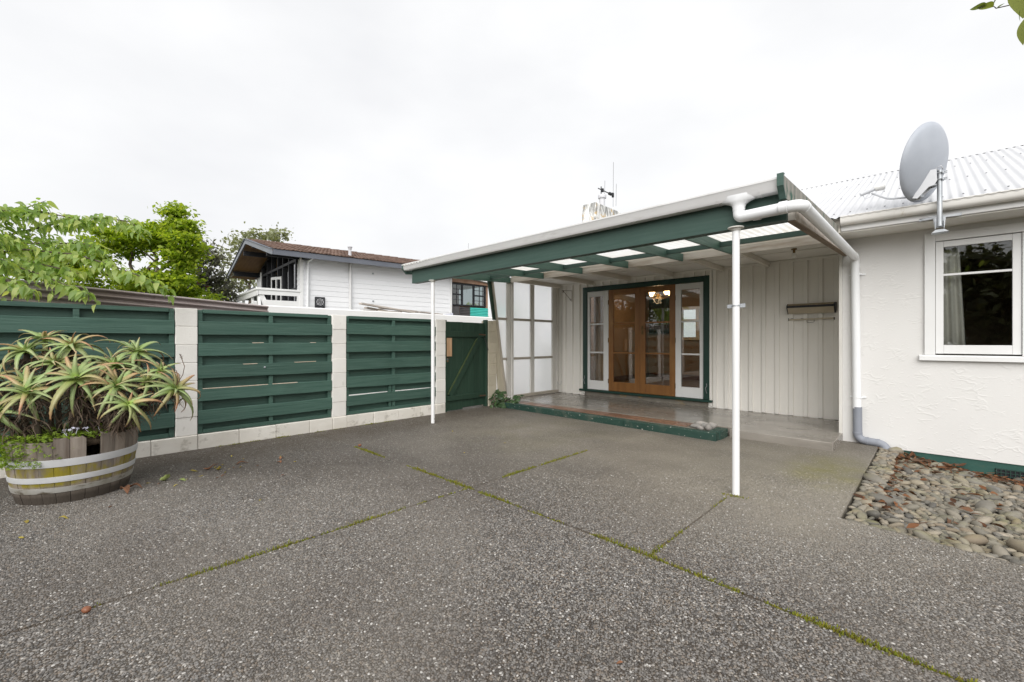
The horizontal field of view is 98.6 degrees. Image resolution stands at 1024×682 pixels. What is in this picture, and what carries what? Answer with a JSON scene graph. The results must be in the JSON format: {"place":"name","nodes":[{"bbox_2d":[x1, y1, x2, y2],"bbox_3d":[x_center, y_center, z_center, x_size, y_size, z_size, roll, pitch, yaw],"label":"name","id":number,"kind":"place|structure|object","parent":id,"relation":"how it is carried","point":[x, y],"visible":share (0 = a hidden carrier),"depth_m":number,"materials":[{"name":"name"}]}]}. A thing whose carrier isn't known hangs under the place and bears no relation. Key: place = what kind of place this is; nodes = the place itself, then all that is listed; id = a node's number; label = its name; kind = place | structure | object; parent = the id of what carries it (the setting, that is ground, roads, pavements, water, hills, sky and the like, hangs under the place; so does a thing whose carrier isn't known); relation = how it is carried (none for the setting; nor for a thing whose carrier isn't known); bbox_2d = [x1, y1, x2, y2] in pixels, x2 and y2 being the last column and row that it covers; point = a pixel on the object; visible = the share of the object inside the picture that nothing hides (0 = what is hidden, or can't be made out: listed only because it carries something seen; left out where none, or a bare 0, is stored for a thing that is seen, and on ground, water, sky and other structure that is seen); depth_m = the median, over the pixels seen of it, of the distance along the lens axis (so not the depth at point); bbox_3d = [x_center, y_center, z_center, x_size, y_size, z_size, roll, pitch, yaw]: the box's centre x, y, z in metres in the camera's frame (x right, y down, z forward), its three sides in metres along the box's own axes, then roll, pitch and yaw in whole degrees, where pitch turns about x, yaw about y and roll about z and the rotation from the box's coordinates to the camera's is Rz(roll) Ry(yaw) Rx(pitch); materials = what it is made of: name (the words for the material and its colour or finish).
{"place":"outdoors","nodes":[
{"label":"outdoors","id":0,"kind":"place"},
{"bbox_2d":[227,238,487,316],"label":"neighbour house","id":1,"kind":"structure","parent":0,"point":[290,274],"depth_m":14.23,"materials":[{"name":"white paint"}]},
{"bbox_2d":[271,276,281,300],"bbox_3d":[-7.946,-1.435,14.838,0.016,1.540,1.361,0,0,-41],"label":"balcony door","id":2,"kind":"structure","parent":1,"relation":"in","point":[272,278],"depth_m":14.79,"materials":[{"name":"white paint"}]},
{"bbox_2d":[315,297,324,307],"bbox_3d":[-5.739,-1.139,13.164,0.281,0.348,0.045,0,0,-39],"label":"wall plaque","id":3,"kind":"object","parent":1,"relation":"attached to","point":[319,302],"depth_m":13.15,"materials":[{"name":"black paint"}]},
{"bbox_2d":[452,283,485,306],"bbox_3d":[-1.627,-1.720,16.566,1.533,0.830,0.075,0,0,-39],"label":"window","id":4,"kind":"structure","parent":1,"relation":"in","point":[473,286],"depth_m":16.66,"materials":[{"name":"black paint"}]},
{"bbox_2d":[0,405,1023,681],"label":"paving","id":5,"kind":"structure","parent":0,"point":[466,585],"depth_m":2.37,"materials":[{"name":"concrete"}]},
{"bbox_2d":[2,422,137,504],"bbox_3d":[-3.605,0.977,3.639,0.794,0.516,0.795,0,0,44],"label":"half barrel","id":6,"kind":"object","parent":5,"relation":"on","point":[85,466],"visible":0.88,"depth_m":3.36,"materials":[{"name":"wood"}]},
{"bbox_2d":[0,420,134,469],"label":"clover","id":7,"kind":"object","parent":6,"relation":"in","point":[4,457],"visible":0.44,"depth_m":3.26,"materials":[{"name":"plant"}]},
{"bbox_2d":[0,329,200,445],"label":"aloe plant","id":8,"kind":"object","parent":6,"relation":"in","point":[72,377],"visible":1,"depth_m":3.54,"materials":[{"name":"green plant"}]},
{"bbox_2d":[81,606,91,612],"bbox_3d":[-1.936,1.222,2.005,0.037,0.028,0.033,4,12,11],"label":"nut","id":9,"kind":"object","parent":5,"relation":"on","point":[86,609],"visible":1,"depth_m":2.00,"materials":[{"name":"brown food"}]},
{"bbox_2d":[120,485,129,493],"bbox_3d":[-3.139,1.204,3.581,0.100,0.058,0.056,0,0,26],"label":"fallen leaf","id":10,"kind":"object","parent":5,"relation":"on","point":[126,488],"visible":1,"depth_m":3.58,"materials":[{"name":"brown plant"}]},
{"bbox_2d":[160,474,169,480],"bbox_3d":[-3.059,1.202,3.884,0.073,0.064,0.070,0,0,-16],"label":"fallen leaf","id":11,"kind":"object","parent":5,"relation":"on","point":[164,478],"visible":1,"depth_m":3.88,"materials":[{"name":"green plant"}]},
{"bbox_2d":[0,301,445,477],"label":"garden fence","id":12,"kind":"object","parent":5,"relation":"on","point":[261,375],"visible":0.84,"depth_m":5.53,"materials":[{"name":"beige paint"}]},
{"bbox_2d":[482,321,495,405],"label":"gate pillar","id":13,"kind":"structure","parent":5,"relation":"on","point":[491,359],"depth_m":8.39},
{"bbox_2d":[445,320,488,411],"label":"wooden gate","id":14,"kind":"structure","parent":13,"relation":"attached to","point":[466,360],"depth_m":8.01,"materials":[{"name":"paint"}]},
{"bbox_2d":[488,389,523,407],"bbox_3d":[-0.118,1.092,8.232,0.692,0.384,0.408,0,0,25],"label":"ivy plant","id":15,"kind":"object","parent":5,"relation":"on","point":[500,401],"visible":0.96,"depth_m":8.16,"materials":[{"name":"green plant"}]},
{"bbox_2d":[487,281,558,399],"bbox_3d":[0.292,0.020,9.091,0.100,2.430,2.142,0,0,44],"label":"glass screen","id":16,"kind":"object","parent":5,"relation":"on","point":[525,317],"visible":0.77,"depth_m":9.08,"materials":[{"name":"white glass"}]},
{"bbox_2d":[94,420,977,681],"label":"joint moss","id":17,"kind":"object","parent":5,"relation":"on","point":[842,632],"visible":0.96,"depth_m":2.47,"materials":[{"name":"green plant"}]},
{"bbox_2d":[505,402,727,440],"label":"garden kerb","id":18,"kind":"structure","parent":5,"relation":"on","point":[717,434],"depth_m":6.28,"materials":[{"name":"green concrete"}]},
{"bbox_2d":[506,392,842,450],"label":"veranda slab","id":19,"kind":"structure","parent":5,"relation":"on","point":[812,432],"depth_m":6.57,"materials":[{"name":"concrete"}]},
{"bbox_2d":[696,425,703,429],"bbox_3d":[2.452,1.130,5.749,0.101,0.060,0.067,0,0,44],"label":"rock","id":20,"kind":"object","parent":19,"relation":"on","point":[699,427],"visible":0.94,"depth_m":5.72,"materials":[{"name":"white stone"}]},
{"bbox_2d":[704,424,712,430],"bbox_3d":[2.538,1.112,5.679,0.101,0.097,0.080,0,0,-12],"label":"rock","id":21,"kind":"object","parent":19,"relation":"on","point":[708,427],"visible":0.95,"depth_m":5.65,"materials":[{"name":"white stone"}]},
{"bbox_2d":[0,0,1023,336],"label":"sky","id":22,"kind":"structure","parent":0,"point":[410,129],"materials":[{"name":"white"}]},
{"bbox_2d":[845,447,1023,565],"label":"pebble bed","id":23,"kind":"object","parent":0,"point":[935,493],"visible":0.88,"depth_m":3.42,"materials":[{"name":"stone"}]},
{"bbox_2d":[853,447,1023,540],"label":"leaf litter","id":24,"kind":"object","parent":23,"relation":"on","point":[995,478],"visible":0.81,"depth_m":4.29,"materials":[{"name":"brown plant"}]},
{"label":"ground","id":25,"kind":"structure","parent":0,"visible":0},
{"bbox_2d":[0,197,175,312],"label":"cherry tree","id":26,"kind":"object","parent":25,"relation":"on","point":[18,248],"visible":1,"depth_m":4.67,"materials":[{"name":"green plant"}]},
{"bbox_2d":[10,200,230,300],"bbox_3d":[-11.346,-1.169,12.523,6.460,5.544,2.153,0,0,6],"label":"maple tree","id":27,"kind":"object","parent":25,"relation":"on","point":[175,236],"visible":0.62,"depth_m":12.05,"materials":[{"name":"green plant"}]},
{"bbox_2d":[0,278,268,311],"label":"roof","id":28,"kind":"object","parent":25,"relation":"on","point":[111,297],"visible":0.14,"depth_m":5.28,"materials":[{"name":"brown metal"}]},
{"bbox_2d":[188,239,242,302],"bbox_3d":[-9.758,-0.874,14.051,2.005,4.939,1.888,0,0,44],"label":"camellia tree","id":29,"kind":"object","parent":25,"relation":"on","point":[217,279],"visible":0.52,"depth_m":13.90,"materials":[{"name":"green plant"}]},
{"bbox_2d":[206,221,295,303],"bbox_3d":[-15.439,-2.696,25.873,4.950,8.598,3.062,0,0,-17],"label":"wispy tree","id":30,"kind":"object","parent":25,"relation":"on","point":[271,234],"visible":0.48,"depth_m":25.74,"materials":[{"name":"green plant"}]},
{"bbox_2d":[264,305,505,395],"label":"white wall","id":31,"kind":"structure","parent":25,"relation":"on","point":[347,312],"depth_m":10.49,"materials":[{"name":"white paint"}]},
{"bbox_2d":[364,307,387,310],"bbox_3d":[-3.401,-0.788,11.024,0.130,0.093,0.629,0,0,35],"label":"plank","id":32,"kind":"object","parent":31,"relation":"on","point":[369,308],"visible":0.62,"depth_m":10.89,"materials":[{"name":"white wood"}]},
{"bbox_2d":[359,303,414,312],"bbox_3d":[-3.113,-0.825,11.087,0.145,0.176,1.556,0,0,40],"label":"plank","id":33,"kind":"object","parent":31,"relation":"on","point":[383,307],"visible":0.86,"depth_m":11.01,"materials":[{"name":"white wood"}]},
{"bbox_2d":[512,142,1023,479],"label":"house","id":34,"kind":"structure","parent":25,"relation":"on","point":[942,343],"depth_m":6.34,"materials":[{"name":"paint"}]},
{"bbox_2d":[587,290,608,390],"bbox_3d":[1.795,-0.011,9.168,0.507,2.044,0.044,0,0,44],"label":"side window","id":35,"kind":"structure","parent":34,"relation":"in","point":[591,384],"depth_m":9.07,"materials":[{"name":"white paint"}]},
{"bbox_2d":[598,162,613,197],"bbox_3d":[2.597,-4.355,12.082,0.762,1.260,0.094,0,0,-41],"label":"tv aerial","id":36,"kind":"object","parent":34,"relation":"attached to","point":[609,193],"visible":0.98,"depth_m":12.14,"materials":[{"name":"black paint"}]},
{"bbox_2d":[608,287,639,392],"bbox_3d":[2.222,-0.011,8.752,0.700,2.044,0.054,0,0,44],"label":"french door","id":37,"kind":"structure","parent":34,"relation":"in","point":[613,386],"depth_m":8.73,"materials":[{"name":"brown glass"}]},
{"bbox_2d":[402,172,890,494],"bbox_3d":[1.293,0.036,6.015,5.788,2.746,3.084,0,0,44],"label":"veranda canopy","id":38,"kind":"object","parent":34,"relation":"attached to","point":[725,222],"visible":0.96,"depth_m":4.76,"materials":[{"name":"green plastic"}]},
{"bbox_2d":[640,284,675,395],"bbox_3d":[2.716,-0.011,8.246,0.705,2.044,0.104,0,0,44],"label":"french door","id":39,"kind":"structure","parent":34,"relation":"in","point":[665,390],"depth_m":8.27,"materials":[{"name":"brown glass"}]},
{"bbox_2d":[649,291,669,298],"bbox_3d":[3.343,-1.130,10.144,0.594,0.330,0.537,0,0,44],"label":"chandelier","id":40,"kind":"object","parent":34,"relation":"hanging from","point":[651,294],"visible":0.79,"depth_m":10.14,"materials":[{"name":"gold metal"}]},
{"bbox_2d":[675,282,702,398],"bbox_3d":[3.167,-0.011,7.856,0.500,2.044,0.044,0,0,44],"label":"side window","id":41,"kind":"structure","parent":34,"relation":"in","point":[689,392],"depth_m":7.95,"materials":[{"name":"white paint"}]},
{"bbox_2d":[682,306,699,339],"bbox_3d":[4.947,-0.475,11.712,1.010,0.900,0.090,0,0,44],"label":"interior window","id":42,"kind":"structure","parent":34,"relation":"in","point":[697,308],"depth_m":11.74,"materials":[{"name":"white paint"}]},
{"bbox_2d":[791,248,796,258],"bbox_3d":[3.818,-1.182,5.964,0.070,0.134,0.070,0,0,44],"label":"bare bulb","id":43,"kind":"object","parent":34,"relation":"attached to","point":[794,255],"visible":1,"depth_m":5.94,"materials":[{"name":"grey glass"}]},
{"bbox_2d":[786,302,836,322],"bbox_3d":[4.421,-0.419,6.517,0.606,0.286,0.126,0,0,44],"label":"retractable clothesline","id":44,"kind":"object","parent":34,"relation":"attached to","point":[825,307],"visible":1,"depth_m":6.49,"materials":[{"name":"beige metal"}]},
{"bbox_2d":[860,122,961,234],"bbox_3d":[4.241,-1.643,4.650,0.658,1.113,0.714,0,0,9],"label":"satellite dish","id":45,"kind":"object","parent":34,"relation":"attached to","point":[923,163],"visible":1,"depth_m":4.41,"materials":[{"name":"grey metal"}]},
{"bbox_2d":[919,222,1023,361],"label":"window","id":46,"kind":"structure","parent":34,"relation":"in","point":[1014,232],"depth_m":4.70,"materials":[{"name":"white paint"}]},
{"bbox_2d":[970,0,1023,44],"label":"overhanging tree","id":47,"kind":"object","parent":25,"relation":"on","point":[1017,6],"visible":1,"depth_m":1.52,"materials":[{"name":"green plant"}]}
]}

